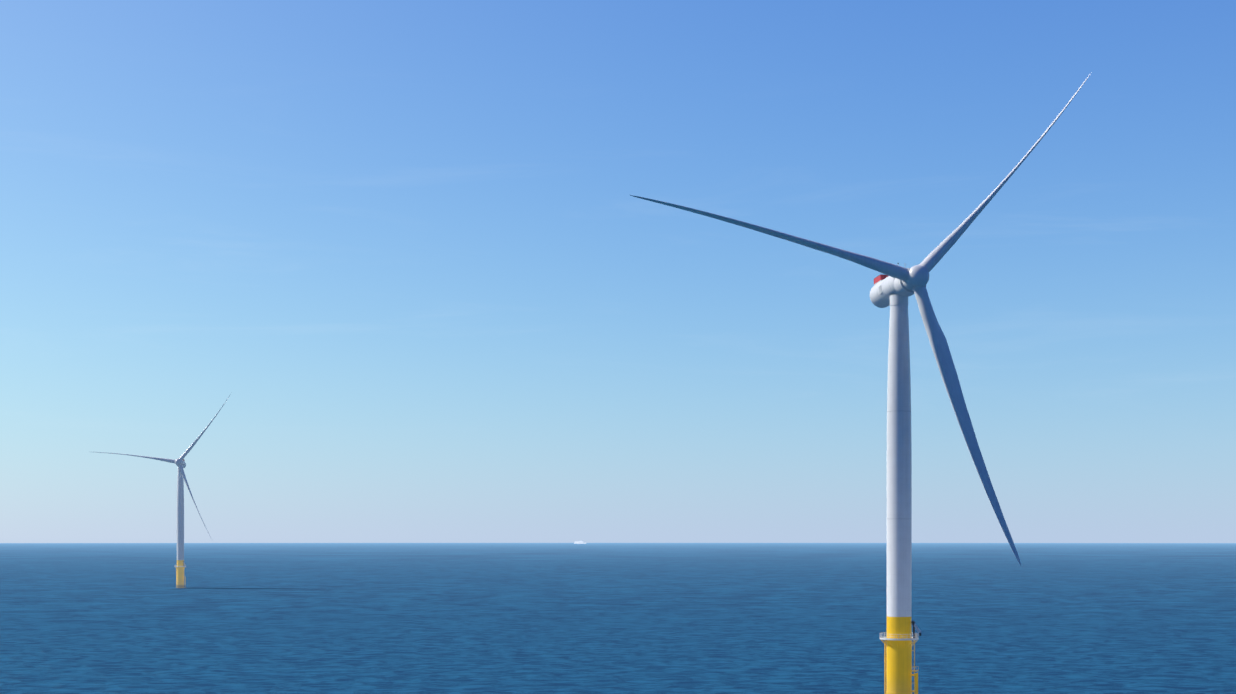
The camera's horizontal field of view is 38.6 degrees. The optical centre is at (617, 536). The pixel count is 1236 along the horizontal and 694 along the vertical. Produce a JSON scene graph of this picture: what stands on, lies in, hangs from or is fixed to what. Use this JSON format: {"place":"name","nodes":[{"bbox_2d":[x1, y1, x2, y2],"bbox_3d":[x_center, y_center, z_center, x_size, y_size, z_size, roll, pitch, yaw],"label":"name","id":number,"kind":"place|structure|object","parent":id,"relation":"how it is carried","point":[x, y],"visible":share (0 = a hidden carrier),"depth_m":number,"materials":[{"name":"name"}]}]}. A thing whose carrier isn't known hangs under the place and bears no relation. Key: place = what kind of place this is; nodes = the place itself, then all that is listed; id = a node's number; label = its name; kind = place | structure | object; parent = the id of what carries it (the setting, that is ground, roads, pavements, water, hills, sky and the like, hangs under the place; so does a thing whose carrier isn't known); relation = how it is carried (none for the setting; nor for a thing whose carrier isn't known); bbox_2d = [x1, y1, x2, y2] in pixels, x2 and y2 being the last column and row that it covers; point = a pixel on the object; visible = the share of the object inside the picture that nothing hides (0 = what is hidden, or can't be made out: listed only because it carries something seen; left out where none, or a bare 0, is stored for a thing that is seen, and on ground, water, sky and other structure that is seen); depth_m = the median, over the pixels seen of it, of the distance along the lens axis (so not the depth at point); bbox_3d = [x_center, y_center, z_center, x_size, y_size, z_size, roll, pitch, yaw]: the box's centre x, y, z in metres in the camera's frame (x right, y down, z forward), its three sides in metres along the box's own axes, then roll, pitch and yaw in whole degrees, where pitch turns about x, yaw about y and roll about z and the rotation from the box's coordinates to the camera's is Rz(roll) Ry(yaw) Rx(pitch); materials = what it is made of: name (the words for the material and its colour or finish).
{"place":"outdoors","nodes":[
{"label":"outdoors","id":0,"kind":"place"},
{"bbox_2d":[0,543,1235,693],"bbox_3d":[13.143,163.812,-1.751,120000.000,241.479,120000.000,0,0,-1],"label":"sea","id":1,"kind":"structure","parent":0,"point":[640,618],"depth_m":932.38,"materials":[{"name":"liquid"}]},
{"bbox_2d":[98,394,230,587],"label":"wind turbine","id":2,"kind":"object","parent":1,"relation":"on","point":[180,463],"visible":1,"depth_m":1486.98,"materials":[{"name":"grey paint"}]},
{"bbox_2d":[630,72,1091,693],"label":"wind turbine","id":3,"kind":"object","parent":1,"relation":"on","point":[894,288],"visible":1,"depth_m":433.95,"materials":[{"name":"grey paint"}]},
{"bbox_2d":[0,0,1235,542],"label":"sky","id":4,"kind":"structure","parent":0,"point":[412,253],"materials":[{"name":"blue"}]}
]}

